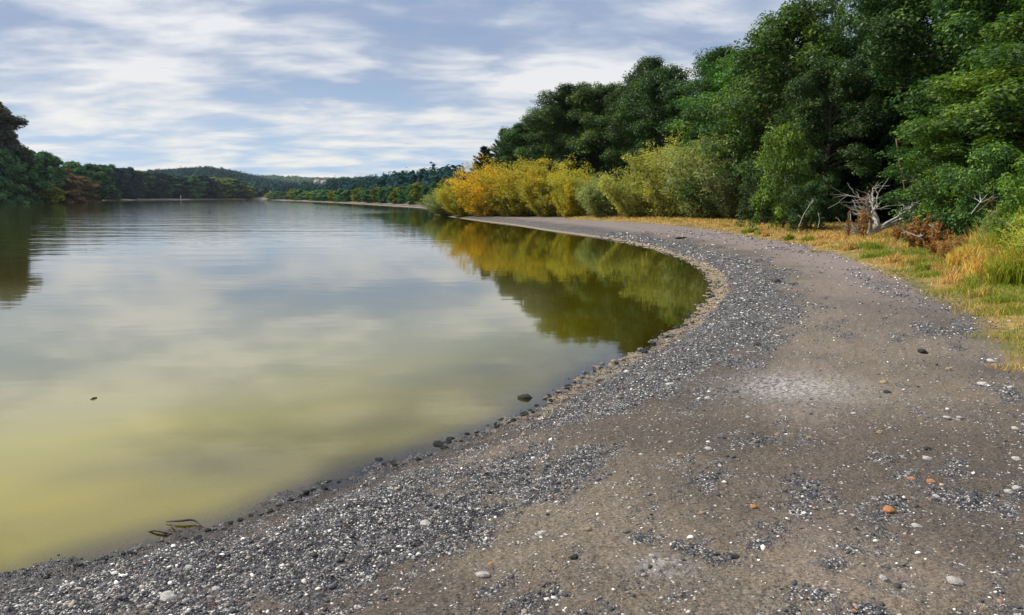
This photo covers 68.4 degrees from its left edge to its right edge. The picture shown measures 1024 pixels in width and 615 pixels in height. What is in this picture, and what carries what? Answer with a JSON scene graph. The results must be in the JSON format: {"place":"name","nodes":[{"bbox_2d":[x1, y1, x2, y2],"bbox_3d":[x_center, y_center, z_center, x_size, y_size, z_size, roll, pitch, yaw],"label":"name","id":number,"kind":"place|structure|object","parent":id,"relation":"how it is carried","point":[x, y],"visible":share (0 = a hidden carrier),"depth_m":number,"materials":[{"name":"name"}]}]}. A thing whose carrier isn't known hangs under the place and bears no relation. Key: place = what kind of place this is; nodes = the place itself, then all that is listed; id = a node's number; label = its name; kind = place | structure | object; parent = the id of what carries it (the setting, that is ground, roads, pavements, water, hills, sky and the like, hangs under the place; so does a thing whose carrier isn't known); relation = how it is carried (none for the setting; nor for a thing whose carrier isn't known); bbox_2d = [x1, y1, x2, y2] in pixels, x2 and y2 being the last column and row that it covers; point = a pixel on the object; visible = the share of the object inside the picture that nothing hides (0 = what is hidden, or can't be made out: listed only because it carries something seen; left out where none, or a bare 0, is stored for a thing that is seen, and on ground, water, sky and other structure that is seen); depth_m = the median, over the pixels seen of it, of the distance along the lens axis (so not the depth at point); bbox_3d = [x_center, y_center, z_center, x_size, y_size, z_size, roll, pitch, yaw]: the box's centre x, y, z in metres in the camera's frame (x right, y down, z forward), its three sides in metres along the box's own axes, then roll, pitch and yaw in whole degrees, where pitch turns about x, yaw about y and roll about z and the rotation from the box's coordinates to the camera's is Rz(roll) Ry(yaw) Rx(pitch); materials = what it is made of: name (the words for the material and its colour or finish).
{"place":"outdoors","nodes":[
{"label":"outdoors","id":0,"kind":"place"},
{"bbox_2d":[0,199,713,544],"bbox_3d":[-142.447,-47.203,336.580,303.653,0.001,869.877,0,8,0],"label":"lake water","id":1,"kind":"structure","parent":0,"point":[195,346],"depth_m":12.07,"materials":[{"name":"green liquid"}]},
{"bbox_2d":[0,0,938,178],"label":"sky","id":2,"kind":"structure","parent":0,"point":[304,88],"materials":[{"name":"white"}]},
{"bbox_2d":[0,174,1023,614],"bbox_3d":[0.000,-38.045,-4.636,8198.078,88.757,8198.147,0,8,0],"label":"ground","id":3,"kind":"structure","parent":0,"point":[602,544],"depth_m":4.80,"materials":[{"name":"grey gravel"}]},
{"bbox_2d":[0,147,33,203],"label":"tree","id":4,"kind":"object","parent":3,"relation":"on","point":[8,187],"visible":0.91,"depth_m":221.38,"materials":[{"name":"green plant"}]},
{"bbox_2d":[0,102,37,200],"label":"tree","id":5,"kind":"object","parent":3,"relation":"on","point":[9,124],"visible":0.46,"depth_m":225.23,"materials":[{"name":"green plant"}]},
{"bbox_2d":[12,150,56,203],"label":"tree","id":6,"kind":"object","parent":3,"relation":"on","point":[38,177],"visible":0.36,"depth_m":238.64,"materials":[{"name":"green plant"}]},
{"bbox_2d":[24,182,66,203],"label":"bank shrub","id":7,"kind":"object","parent":3,"relation":"on","point":[40,192],"visible":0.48,"depth_m":242.51,"materials":[{"name":"green plant"}]},
{"bbox_2d":[37,150,68,200],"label":"tree","id":8,"kind":"object","parent":3,"relation":"on","point":[50,159],"visible":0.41,"depth_m":269.22,"materials":[{"name":"green plant"}]},
{"bbox_2d":[58,168,87,202],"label":"tree","id":9,"kind":"object","parent":3,"relation":"on","point":[70,183],"visible":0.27,"depth_m":281.07,"materials":[{"name":"brown plant"}]},
{"bbox_2d":[59,160,96,198],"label":"tree","id":10,"kind":"object","parent":3,"relation":"on","point":[77,168],"visible":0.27,"depth_m":323.56,"materials":[{"name":"green plant"}]},
{"bbox_2d":[65,176,101,201],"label":"tree","id":11,"kind":"object","parent":3,"relation":"on","point":[85,184],"visible":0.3,"depth_m":316.94,"materials":[{"name":"brown plant"}]},
{"bbox_2d":[83,163,118,201],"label":"tree","id":12,"kind":"object","parent":3,"relation":"on","point":[105,183],"visible":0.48,"depth_m":338.82,"materials":[{"name":"green plant"}]},
{"bbox_2d":[99,164,120,198],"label":"tree","id":13,"kind":"object","parent":3,"relation":"on","point":[111,173],"visible":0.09,"depth_m":517.85,"materials":[{"name":"green plant"}]},
{"bbox_2d":[105,164,124,199],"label":"tree","id":14,"kind":"object","parent":3,"relation":"on","point":[111,166],"visible":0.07,"depth_m":530.75,"materials":[{"name":"green plant"}]},
{"bbox_2d":[110,168,136,196],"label":"tree","id":15,"kind":"object","parent":3,"relation":"on","point":[122,177],"visible":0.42,"depth_m":534.15,"materials":[{"name":"green plant"}]},
{"bbox_2d":[120,167,145,199],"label":"tree","id":16,"kind":"object","parent":3,"relation":"on","point":[131,193],"visible":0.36,"depth_m":563.89,"materials":[{"name":"green plant"}]},
{"bbox_2d":[134,170,154,196],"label":"tree","id":17,"kind":"object","parent":3,"relation":"on","point":[142,173],"visible":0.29,"depth_m":591.48,"materials":[{"name":"green plant"}]},
{"bbox_2d":[136,172,160,197],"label":"tree","id":18,"kind":"object","parent":3,"relation":"on","point":[150,191],"visible":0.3,"depth_m":599.89,"materials":[{"name":"green plant"}]},
{"bbox_2d":[149,173,166,197],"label":"tree","id":19,"kind":"object","parent":3,"relation":"on","point":[159,194],"visible":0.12,"depth_m":622.47,"materials":[{"name":"green plant"}]},
{"bbox_2d":[154,172,176,194],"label":"tree","id":20,"kind":"object","parent":3,"relation":"on","point":[160,175],"visible":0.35,"depth_m":637.11,"materials":[{"name":"green plant"}]},
{"bbox_2d":[160,590,176,601],"bbox_3d":[-1.583,1.333,3.469,0.073,0.048,0.065,-4,9,-26],"label":"stone","id":21,"kind":"object","parent":3,"relation":"on","point":[167,596],"visible":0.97,"depth_m":3.46,"materials":[{"name":"stone"}]},
{"bbox_2d":[159,176,181,197],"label":"tree","id":22,"kind":"object","parent":3,"relation":"on","point":[169,191],"visible":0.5,"depth_m":638.80,"materials":[{"name":"green plant"}]},
{"bbox_2d":[168,176,190,197],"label":"tree","id":23,"kind":"object","parent":3,"relation":"on","point":[176,193],"visible":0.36,"depth_m":648.84,"materials":[{"name":"green plant"}]},
{"bbox_2d":[177,175,208,198],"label":"tree","id":24,"kind":"object","parent":3,"relation":"on","point":[195,188],"visible":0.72,"depth_m":659.81,"materials":[{"name":"green plant"}]},
{"bbox_2d":[196,175,225,197],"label":"tree","id":25,"kind":"object","parent":3,"relation":"on","point":[211,183],"visible":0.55,"depth_m":688.90,"materials":[{"name":"green plant"}]},
{"bbox_2d":[205,177,231,197],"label":"tree","id":26,"kind":"object","parent":3,"relation":"on","point":[219,193],"visible":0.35,"depth_m":703.16,"materials":[{"name":"green plant"}]},
{"bbox_2d":[138,165,299,194],"bbox_3d":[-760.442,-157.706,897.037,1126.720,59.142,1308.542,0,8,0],"label":"woodland","id":27,"kind":"object","parent":3,"relation":"on","point":[265,184],"visible":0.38,"depth_m":1099.58,"materials":[{"name":"green plant"}]},
{"bbox_2d":[219,180,240,197],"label":"tree","id":28,"kind":"object","parent":3,"relation":"on","point":[231,188],"visible":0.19,"depth_m":728.71,"materials":[{"name":"green plant"}]},
{"bbox_2d":[228,183,253,197],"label":"tree","id":29,"kind":"object","parent":3,"relation":"on","point":[242,190],"visible":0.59,"depth_m":753.45,"materials":[{"name":"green plant"}]},
{"bbox_2d":[257,174,369,183],"bbox_3d":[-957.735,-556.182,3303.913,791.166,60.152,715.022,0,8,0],"label":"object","id":30,"kind":"object","parent":3,"relation":"on","point":[297,178],"visible":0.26,"depth_m":3163.68,"materials":[{"name":"plant"}]},
{"bbox_2d":[337,190,352,201],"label":"bank shrub","id":31,"kind":"object","parent":3,"relation":"on","point":[344,194],"visible":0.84,"depth_m":285.63,"materials":[{"name":"green plant"}]},
{"bbox_2d":[260,162,472,195],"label":"woodland","id":32,"kind":"object","parent":3,"relation":"on","point":[423,176],"visible":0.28,"depth_m":301.77,"materials":[{"name":"green plant"}]},
{"bbox_2d":[375,187,388,202],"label":"tree","id":33,"kind":"object","parent":3,"relation":"on","point":[381,198],"visible":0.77,"depth_m":211.96,"materials":[{"name":"green plant"}]},
{"bbox_2d":[396,186,407,203],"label":"tree","id":34,"kind":"object","parent":3,"relation":"on","point":[401,197],"visible":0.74,"depth_m":186.38,"materials":[{"name":"green plant"}]},
{"bbox_2d":[407,182,421,204],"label":"tree","id":35,"kind":"object","parent":3,"relation":"on","point":[416,190],"visible":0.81,"depth_m":171.01,"materials":[{"name":"green plant"}]},
{"bbox_2d":[417,185,430,204],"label":"tree","id":36,"kind":"object","parent":3,"relation":"on","point":[424,189],"visible":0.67,"depth_m":166.56,"materials":[{"name":"green plant"}]},
{"bbox_2d":[415,189,452,215],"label":"willow bush","id":37,"kind":"object","parent":3,"relation":"on","point":[432,204],"visible":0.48,"depth_m":81.37,"materials":[{"name":"green plant"}]},
{"bbox_2d":[432,172,477,215],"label":"willow bush","id":38,"kind":"object","parent":3,"relation":"on","point":[453,206],"visible":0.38,"depth_m":75.75,"materials":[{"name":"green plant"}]},
{"bbox_2d":[464,146,496,179],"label":"pine tree","id":39,"kind":"object","parent":3,"relation":"on","point":[485,151],"visible":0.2,"depth_m":95.71,"materials":[{"name":"green plant"}]},
{"bbox_2d":[442,153,527,215],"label":"willow bush","id":40,"kind":"object","parent":3,"relation":"on","point":[468,190],"visible":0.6,"depth_m":70.92,"materials":[{"name":"yellow plant"}]},
{"bbox_2d":[487,128,513,173],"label":"pine tree","id":41,"kind":"object","parent":3,"relation":"on","point":[496,152],"visible":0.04,"depth_m":93.66,"materials":[{"name":"green plant"}]},
{"bbox_2d":[471,153,565,216],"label":"willow bush","id":42,"kind":"object","parent":3,"relation":"on","point":[508,192],"visible":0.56,"depth_m":67.27,"materials":[{"name":"yellow plant"}]},
{"bbox_2d":[487,122,550,197],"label":"broadleaf tree","id":43,"kind":"object","parent":3,"relation":"on","point":[517,126],"visible":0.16,"depth_m":90.12,"materials":[{"name":"green plant"}]},
{"bbox_2d":[30,250,1023,614],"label":"soil crumbs","id":44,"kind":"object","parent":3,"relation":"on","point":[528,594],"visible":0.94,"depth_m":3.90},
{"bbox_2d":[497,103,569,178],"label":"broadleaf tree","id":45,"kind":"object","parent":3,"relation":"on","point":[522,151],"visible":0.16,"depth_m":87.03,"materials":[{"name":"green plant"}]},
{"bbox_2d":[515,158,576,216],"bbox_3d":[3.538,-10.334,64.956,6.619,5.117,7.177,1,8,5],"label":"willow bush","id":46,"kind":"object","parent":3,"relation":"on","point":[538,201],"visible":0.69,"depth_m":63.94,"materials":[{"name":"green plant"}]},
{"bbox_2d":[521,81,618,182],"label":"broadleaf tree","id":47,"kind":"object","parent":3,"relation":"on","point":[556,110],"visible":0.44,"depth_m":80.92,"materials":[{"name":"green plant"}]},
{"bbox_2d":[544,152,599,216],"bbox_3d":[5.085,-9.934,61.303,4.895,5.277,5.318,-7,11,-41],"label":"willow bush","id":48,"kind":"object","parent":3,"relation":"on","point":[567,205],"visible":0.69,"depth_m":60.55,"materials":[{"name":"yellow plant"}]},
{"bbox_2d":[541,81,638,185],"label":"broadleaf tree","id":49,"kind":"object","parent":3,"relation":"on","point":[588,138],"visible":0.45,"depth_m":78.86,"materials":[{"name":"green plant"}]},
{"bbox_2d":[574,174,627,216],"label":"willow bush","id":50,"kind":"object","parent":3,"relation":"on","point":[592,198],"visible":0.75,"depth_m":56.78,"materials":[{"name":"green plant"}]},
{"bbox_2d":[594,148,672,217],"bbox_3d":[9.490,-8.957,54.575,7.289,5.033,6.723,1,8,5],"label":"willow bush","id":51,"kind":"object","parent":3,"relation":"on","point":[631,203],"visible":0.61,"depth_m":53.53,"materials":[{"name":"green plant"}]},
{"bbox_2d":[594,55,684,181],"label":"broadleaf tree","id":52,"kind":"object","parent":3,"relation":"on","point":[648,63],"visible":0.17,"depth_m":73.01,"materials":[{"name":"green plant"}]},
{"bbox_2d":[595,63,698,182],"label":"broadleaf tree","id":53,"kind":"object","parent":3,"relation":"on","point":[658,86],"visible":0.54,"depth_m":67.10,"materials":[{"name":"green plant"}]},
{"bbox_2d":[620,123,716,217],"bbox_3d":[11.448,-9.494,52.395,7.744,6.742,7.130,4,9,26],"label":"willow bush","id":54,"kind":"object","parent":3,"relation":"on","point":[666,207],"visible":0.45,"depth_m":51.35,"materials":[{"name":"green plant"}]},
{"bbox_2d":[656,44,736,162],"bbox_3d":[17.747,-15.287,63.963,10.625,13.461,9.906,3,9,20],"label":"broadleaf tree","id":55,"kind":"object","parent":3,"relation":"on","point":[705,85],"visible":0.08,"depth_m":62.15,"materials":[{"name":"green plant"}]},
{"bbox_2d":[648,129,754,218],"bbox_3d":[12.591,-8.595,48.689,6.680,5.994,7.418,6,10,34],"label":"willow bush","id":56,"kind":"object","parent":3,"relation":"on","point":[696,209],"visible":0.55,"depth_m":48.18,"materials":[{"name":"green plant"}]},
{"bbox_2d":[656,45,793,165],"bbox_3d":[16.675,-12.866,54.693,11.598,11.734,10.522,6,10,36],"label":"broadleaf tree","id":57,"kind":"object","parent":3,"relation":"on","point":[719,73],"visible":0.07,"depth_m":53.65,"materials":[{"name":"green plant"}]},
{"bbox_2d":[692,152,758,219],"bbox_3d":[13.894,-7.456,46.665,5.892,4.259,6.388,2,9,16],"label":"willow bush","id":58,"kind":"object","parent":3,"relation":"on","point":[728,210],"visible":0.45,"depth_m":45.67,"materials":[{"name":"green plant"}]},
{"bbox_2d":[736,171,782,223],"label":"understory shrub","id":59,"kind":"object","parent":3,"relation":"on","point":[750,193],"visible":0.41,"depth_m":39.52,"materials":[{"name":"green plant"}]},
{"bbox_2d":[675,0,869,220],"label":"broadleaf tree","id":60,"kind":"object","parent":3,"relation":"on","point":[778,52],"visible":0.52,"depth_m":43.69,"materials":[{"name":"green plant"}]},
{"bbox_2d":[746,122,820,229],"bbox_3d":[12.452,-5.869,34.472,3.048,5.163,3.329,0,8,1],"label":"understory shrub","id":61,"kind":"object","parent":3,"relation":"on","point":[788,154],"visible":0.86,"depth_m":34.17,"materials":[{"name":"green plant"}]},
{"bbox_2d":[779,180,847,231],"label":"understory shrub","id":62,"kind":"object","parent":3,"relation":"on","point":[817,195],"visible":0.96,"depth_m":32.45,"materials":[{"name":"green plant"}]},
{"bbox_2d":[764,88,900,221],"bbox_3d":[18.521,-8.736,42.332,8.623,8.109,8.353,-1,8,-5],"label":"spruce tree","id":63,"kind":"object","parent":3,"relation":"on","point":[847,181],"visible":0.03,"depth_m":40.42,"materials":[{"name":"green plant"}]},
{"bbox_2d":[771,54,903,222],"bbox_3d":[16.918,-8.655,39.347,6.354,8.858,6.588,8,12,44],"label":"broadleaf tree","id":64,"kind":"object","parent":3,"relation":"on","point":[809,122],"visible":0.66,"depth_m":38.43,"materials":[{"name":"green plant"}]},
{"bbox_2d":[819,0,857,64],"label":"broadleaf tree","id":65,"kind":"object","parent":3,"relation":"on","point":[835,1],"visible":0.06,"depth_m":57.47,"materials":[{"name":"green plant"}]},
{"bbox_2d":[853,190,873,235],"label":"withered plant","id":66,"kind":"object","parent":3,"relation":"on","point":[863,220],"visible":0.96,"depth_m":27.75,"materials":[{"name":"brown plant"}]},
{"bbox_2d":[829,179,920,235],"bbox_3d":[14.560,-3.727,28.385,4.930,2.307,2.279,1,8,8],"label":"dead tree","id":67,"kind":"object","parent":3,"relation":"on","point":[877,227],"visible":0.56,"depth_m":28.22,"materials":[{"name":"grey wood"}]},
{"bbox_2d":[815,0,945,210],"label":"broadleaf tree","id":68,"kind":"object","parent":3,"relation":"on","point":[856,44],"visible":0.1,"depth_m":40.83,"materials":[{"name":"green plant"}]},
{"bbox_2d":[833,79,927,218],"bbox_3d":[20.381,-8.600,40.456,7.964,7.842,8.222,5,10,30],"label":"spruce tree","id":69,"kind":"object","parent":3,"relation":"on","point":[886,212],"visible":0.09,"depth_m":39.27,"materials":[{"name":"green plant"}]},
{"bbox_2d":[882,253,905,263],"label":"grass tuft","id":70,"kind":"object","parent":3,"relation":"on","point":[891,259],"visible":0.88,"depth_m":18.88,"materials":[{"name":"plant"}]},
{"bbox_2d":[890,221,908,239],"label":"bracken","id":71,"kind":"object","parent":3,"relation":"on","point":[897,234],"visible":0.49,"depth_m":25.33,"materials":[{"name":"brown plant"}]},
{"bbox_2d":[893,158,939,227],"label":"understory shrub","id":72,"kind":"object","parent":3,"relation":"on","point":[910,202],"visible":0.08,"depth_m":31.07,"materials":[{"name":"green plant"}]},
{"bbox_2d":[902,213,942,248],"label":"bracken","id":73,"kind":"object","parent":3,"relation":"on","point":[914,241],"visible":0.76,"depth_m":22.29,"materials":[{"name":"brown plant"}]},
{"bbox_2d":[826,0,1023,190],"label":"broadleaf tree","id":74,"kind":"object","parent":3,"relation":"on","point":[908,9],"visible":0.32,"depth_m":35.90,"materials":[{"name":"green plant"}]},
{"bbox_2d":[898,161,982,243],"bbox_3d":[13.619,-3.217,23.740,2.568,2.743,2.352,-2,9,-13],"label":"understory shrub","id":75,"kind":"object","parent":3,"relation":"on","point":[932,187],"visible":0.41,"depth_m":23.56,"materials":[{"name":"green plant"}]},
{"bbox_2d":[923,218,959,254],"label":"bracken","id":76,"kind":"object","parent":3,"relation":"on","point":[934,234],"visible":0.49,"depth_m":19.85,"materials":[{"name":"brown plant"}]},
{"bbox_2d":[872,103,1023,234],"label":"broadleaf tree","id":77,"kind":"object","parent":3,"relation":"on","point":[958,153],"visible":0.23,"depth_m":25.50,"materials":[{"name":"green plant"}]},
{"bbox_2d":[937,270,967,283],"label":"grass tuft","id":78,"kind":"object","parent":3,"relation":"on","point":[951,278],"visible":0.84,"depth_m":14.45,"materials":[{"name":"plant"}]},
{"bbox_2d":[940,264,964,276],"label":"grass tuft","id":79,"kind":"object","parent":3,"relation":"on","point":[950,271],"visible":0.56,"depth_m":15.26,"materials":[{"name":"plant"}]},
{"bbox_2d":[933,234,972,258],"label":"tall weed","id":80,"kind":"object","parent":3,"relation":"on","point":[942,252],"visible":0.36,"depth_m":18.47,"materials":[{"name":"orange plant"}]},
{"bbox_2d":[883,0,1023,161],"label":"broadleaf tree","id":81,"kind":"object","parent":3,"relation":"on","point":[984,11],"visible":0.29,"depth_m":31.87,"materials":[{"name":"green plant"}]},
{"bbox_2d":[946,576,963,585],"bbox_3d":[1.988,1.231,3.379,0.074,0.048,0.050,12,16,23],"label":"stone","id":82,"kind":"object","parent":3,"relation":"on","point":[956,581],"visible":0.98,"depth_m":3.37,"materials":[{"name":"stone"}]},
{"bbox_2d":[889,0,1023,217],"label":"broadleaf tree","id":83,"kind":"object","parent":3,"relation":"on","point":[993,118],"visible":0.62,"depth_m":21.34,"materials":[{"name":"green plant"}]},
{"bbox_2d":[912,40,1023,239],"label":"broadleaf tree","id":84,"kind":"object","parent":3,"relation":"on","point":[971,82],"visible":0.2,"depth_m":23.53,"materials":[{"name":"green plant"}]},
{"bbox_2d":[952,276,984,289],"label":"grass tuft","id":85,"kind":"object","parent":3,"relation":"on","point":[969,282],"visible":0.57,"depth_m":13.47,"materials":[{"name":"plant"}]},
{"bbox_2d":[959,270,989,287],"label":"grass tuft","id":86,"kind":"object","parent":3,"relation":"on","point":[974,276],"visible":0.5,"depth_m":13.64,"materials":[{"name":"plant"}]},
{"bbox_2d":[929,139,1023,240],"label":"understory shrub","id":87,"kind":"object","parent":3,"relation":"on","point":[994,156],"visible":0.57,"depth_m":19.06,"materials":[{"name":"green plant"}]},
{"bbox_2d":[963,284,1000,297],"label":"grass tuft","id":88,"kind":"object","parent":3,"relation":"on","point":[980,290],"visible":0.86,"depth_m":12.60,"materials":[{"name":"plant"}]},
{"bbox_2d":[973,207,1009,241],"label":"tall weed","id":89,"kind":"object","parent":3,"relation":"on","point":[983,226],"visible":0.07,"depth_m":17.94,"materials":[{"name":"plant"}]},
{"bbox_2d":[974,292,1009,303],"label":"grass tuft","id":90,"kind":"object","parent":3,"relation":"on","point":[990,302],"visible":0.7,"depth_m":11.65,"materials":[{"name":"plant"}]},
{"bbox_2d":[965,328,1023,341],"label":"grass tuft","id":91,"kind":"object","parent":3,"relation":"on","point":[1003,337],"visible":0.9,"depth_m":9.27,"materials":[{"name":"plant"}]},
{"bbox_2d":[972,217,1020,252],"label":"tall grass","id":92,"kind":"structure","parent":3,"relation":"on","point":[992,239],"depth_m":17.05,"materials":[{"name":"plant"}]},
{"bbox_2d":[977,305,1023,315],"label":"grass tuft","id":93,"kind":"object","parent":3,"relation":"on","point":[1002,312],"visible":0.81,"depth_m":10.70,"materials":[{"name":"plant"}]},
{"bbox_2d":[982,153,1023,242],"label":"understory shrub","id":94,"kind":"object","parent":3,"relation":"on","point":[1008,183],"visible":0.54,"depth_m":16.86,"materials":[{"name":"green plant"}]},
{"bbox_2d":[985,289,1020,302],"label":"grass tuft","id":95,"kind":"object","parent":3,"relation":"on","point":[1009,297],"visible":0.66,"depth_m":11.64,"materials":[{"name":"plant"}]},
{"bbox_2d":[985,361,1023,371],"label":"grass tuft","id":96,"kind":"object","parent":3,"relation":"on","point":[1003,366],"visible":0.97,"depth_m":7.61,"materials":[{"name":"plant"}]},
{"bbox_2d":[993,214,1023,261],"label":"tall weed","id":97,"kind":"object","parent":3,"relation":"on","point":[1020,234],"visible":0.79,"depth_m":13.74,"materials":[{"name":"green plant"}]},
{"bbox_2d":[994,197,1023,243],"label":"tall weed","id":98,"kind":"object","parent":3,"relation":"on","point":[1020,207],"visible":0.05,"depth_m":16.93,"materials":[{"name":"green plant"}]},
{"bbox_2d":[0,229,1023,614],"bbox_3d":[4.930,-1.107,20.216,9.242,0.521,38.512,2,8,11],"label":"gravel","id":99,"kind":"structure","parent":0,"point":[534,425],"depth_m":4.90,"materials":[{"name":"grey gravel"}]},
{"bbox_2d":[556,212,1023,363],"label":"grass","id":100,"kind":"structure","parent":0,"point":[884,236],"depth_m":22.73,"materials":[{"name":"green plant"}]},
{"bbox_2d":[943,241,995,268],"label":"tall grass","id":101,"kind":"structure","parent":0,"point":[962,252],"depth_m":16.74,"materials":[{"name":"yellow plant"}]},
{"bbox_2d":[958,243,1006,278],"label":"tall grass","id":102,"kind":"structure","parent":0,"point":[970,267],"depth_m":14.54,"materials":[{"name":"plant"}]},
{"bbox_2d":[974,236,1023,285],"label":"tall grass","id":103,"kind":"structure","parent":0,"point":[1005,269],"depth_m":13.53,"materials":[{"name":"green plant"}]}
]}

